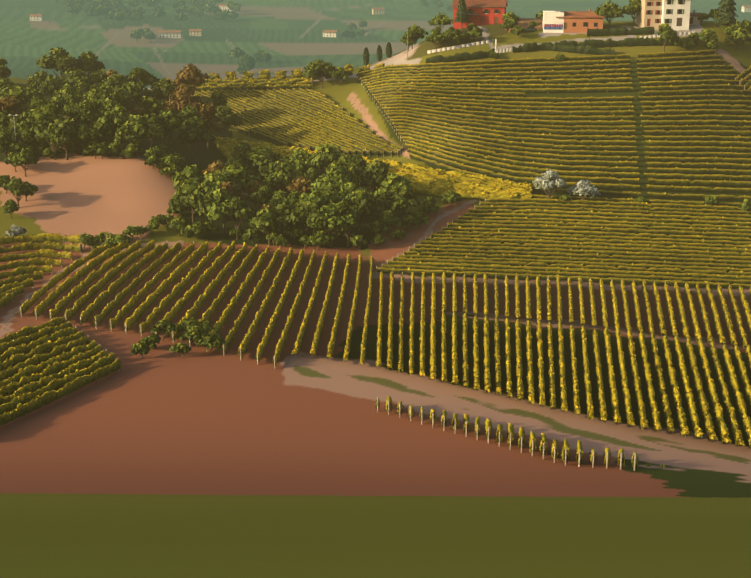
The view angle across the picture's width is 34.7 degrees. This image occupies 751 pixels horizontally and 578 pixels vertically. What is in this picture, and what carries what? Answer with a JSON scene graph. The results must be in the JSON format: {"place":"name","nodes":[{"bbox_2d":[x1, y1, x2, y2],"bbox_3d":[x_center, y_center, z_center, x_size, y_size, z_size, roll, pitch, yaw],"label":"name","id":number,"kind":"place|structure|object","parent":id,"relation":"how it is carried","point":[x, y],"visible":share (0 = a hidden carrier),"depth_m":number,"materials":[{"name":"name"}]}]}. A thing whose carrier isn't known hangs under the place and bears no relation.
{"place":"outdoors","nodes":[
{"label":"outdoors","id":0,"kind":"place"},
{"bbox_2d":[0,0,750,577],"bbox_3d":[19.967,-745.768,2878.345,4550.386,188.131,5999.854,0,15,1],"label":"ground","id":1,"kind":"structure","parent":0,"point":[160,460],"depth_m":164.83,"materials":[{"name":"brown soil"}]},
{"bbox_2d":[8,114,18,143],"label":"utility pole","id":2,"kind":"object","parent":1,"relation":"on","point":[14,123],"visible":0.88,"depth_m":303.69,"materials":[{"name":"grey metal"}]},
{"bbox_2d":[29,14,43,20],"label":"farmhouse","id":3,"kind":"object","parent":1,"relation":"on","point":[36,17],"visible":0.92,"depth_m":1525.23,"materials":[{"name":"paint"}]},
{"bbox_2d":[0,233,90,307],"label":"vineyard","id":4,"kind":"object","parent":1,"relation":"on","point":[11,286],"visible":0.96,"depth_m":257.94,"materials":[{"name":"green plant"}]},
{"bbox_2d":[0,317,121,425],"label":"vineyard","id":5,"kind":"object","parent":1,"relation":"on","point":[61,369],"visible":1,"depth_m":182.11,"materials":[{"name":"green plant"}]},
{"bbox_2d":[0,46,243,248],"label":"hill trees","id":6,"kind":"object","parent":1,"relation":"on","point":[74,104],"depth_m":318.17,"materials":[{"name":"green plant"}]},
{"bbox_2d":[158,30,180,37],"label":"farmhouse","id":7,"kind":"object","parent":1,"relation":"on","point":[169,33],"visible":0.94,"depth_m":1413.28,"materials":[{"name":"paint"}]},
{"bbox_2d":[189,29,201,35],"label":"farmhouse","id":8,"kind":"object","parent":1,"relation":"on","point":[195,32],"visible":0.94,"depth_m":1441.99,"materials":[{"name":"paint"}]},
{"bbox_2d":[219,4,232,10],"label":"farmhouse","id":9,"kind":"object","parent":1,"relation":"on","point":[223,7],"visible":0.54,"depth_m":1710.71,"materials":[{"name":"paint"}]},
{"bbox_2d":[171,77,312,90],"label":"grapevines","id":10,"kind":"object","parent":1,"relation":"on","point":[257,84],"depth_m":390.78,"materials":[{"name":"green plant"}]},
{"bbox_2d":[55,0,452,74],"bbox_3d":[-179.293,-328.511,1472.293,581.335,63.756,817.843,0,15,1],"label":"trees","id":11,"kind":"object","parent":1,"relation":"on","point":[246,62],"depth_m":1587.95,"materials":[{"name":"green plant"}]},
{"bbox_2d":[166,63,384,83],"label":"hedge ridge","id":12,"kind":"structure","parent":1,"relation":"on","point":[296,73],"depth_m":397.00,"materials":[{"name":"green plant"}]},
{"bbox_2d":[195,88,403,156],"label":"vineyard","id":13,"kind":"object","parent":1,"relation":"on","point":[301,117],"visible":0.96,"depth_m":366.71,"materials":[{"name":"green plant"}]},
{"bbox_2d":[168,141,462,250],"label":"trees","id":14,"kind":"object","parent":1,"relation":"on","point":[219,191],"depth_m":279.78,"materials":[{"name":"green plant"}]},
{"bbox_2d":[322,29,337,36],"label":"farmhouse","id":15,"kind":"object","parent":1,"relation":"on","point":[330,33],"visible":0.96,"depth_m":1465.24,"materials":[{"name":"paint"}]},
{"bbox_2d":[211,135,531,198],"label":"grapevines","id":16,"kind":"object","parent":1,"relation":"on","point":[430,181],"visible":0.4,"depth_m":304.36,"materials":[{"name":"yellow plant"}]},
{"bbox_2d":[371,7,384,14],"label":"farmhouse","id":17,"kind":"object","parent":1,"relation":"on","point":[380,10],"visible":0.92,"depth_m":1715.04,"materials":[{"name":"paint"}]},
{"bbox_2d":[19,239,750,470],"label":"vineyard","id":18,"kind":"object","parent":1,"relation":"on","point":[94,289],"visible":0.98,"depth_m":206.54,"materials":[{"name":"green plant"}]},
{"bbox_2d":[407,29,407,59],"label":"utility poles","id":19,"kind":"object","parent":1,"relation":"on","point":[407,44],"visible":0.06,"depth_m":380.74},
{"bbox_2d":[131,169,750,358],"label":"bushes","id":20,"kind":"object","parent":1,"relation":"on","point":[196,330],"depth_m":202.72,"materials":[{"name":"green plant"}]},
{"bbox_2d":[452,0,507,28],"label":"red house","id":21,"kind":"structure","parent":1,"relation":"on","point":[483,12],"depth_m":399.15,"materials":[{"name":"paint"}]},
{"bbox_2d":[303,0,750,88],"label":"village trees","id":22,"kind":"object","parent":1,"relation":"on","point":[739,31],"depth_m":384.23,"materials":[{"name":"green plant"}]},
{"bbox_2d":[524,27,536,31],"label":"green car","id":23,"kind":"object","parent":1,"relation":"on","point":[530,29],"visible":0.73,"depth_m":388.12,"materials":[{"name":"paint"}]},
{"bbox_2d":[356,49,750,199],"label":"vineyard","id":24,"kind":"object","parent":1,"relation":"on","point":[413,114],"depth_m":340.70,"materials":[{"name":"green plant"}]},
{"bbox_2d":[426,26,696,62],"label":"hedge","id":25,"kind":"object","parent":1,"relation":"on","point":[588,46],"visible":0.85,"depth_m":375.13,"materials":[{"name":"green plant"}]},
{"bbox_2d":[427,31,696,53],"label":"village walls","id":26,"kind":"structure","parent":1,"relation":"on","point":[499,50],"depth_m":378.31,"materials":[{"name":"concrete"}]},
{"bbox_2d":[376,194,750,288],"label":"vineyard block","id":27,"kind":"structure","parent":1,"relation":"on","point":[711,245],"depth_m":275.17,"materials":[{"name":"plant"}]},
{"bbox_2d":[556,9,604,32],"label":"brick house","id":28,"kind":"structure","parent":1,"relation":"on","point":[578,21],"depth_m":386.00,"materials":[{"name":"orange paint"}]},
{"bbox_2d":[636,0,661,29],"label":"cream house","id":29,"kind":"structure","parent":1,"relation":"on","point":[650,14],"depth_m":384.70,"materials":[{"name":"paint"}]},
{"bbox_2d":[661,0,690,29],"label":"white house","id":30,"kind":"structure","parent":1,"relation":"on","point":[676,14],"depth_m":383.12,"materials":[{"name":"paint"}]},
{"bbox_2d":[689,10,701,24],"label":"building","id":31,"kind":"structure","parent":1,"relation":"on","point":[693,20],"depth_m":388.79,"materials":[{"name":"tile"}]},
{"bbox_2d":[734,66,750,94],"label":"vineyard","id":32,"kind":"object","parent":1,"relation":"on","point":[744,74],"visible":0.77,"depth_m":360.51,"materials":[{"name":"green plant"}]},
{"bbox_2d":[741,5,750,11],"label":"farmhouse","id":33,"kind":"object","parent":1,"relation":"on","point":[746,8],"visible":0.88,"depth_m":1698.75,"materials":[{"name":"paint"}]},
{"bbox_2d":[543,11,563,32],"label":"building","id":34,"kind":"structure","parent":0,"point":[552,23],"depth_m":386.62,"materials":[{"name":"white paint"}]}
]}

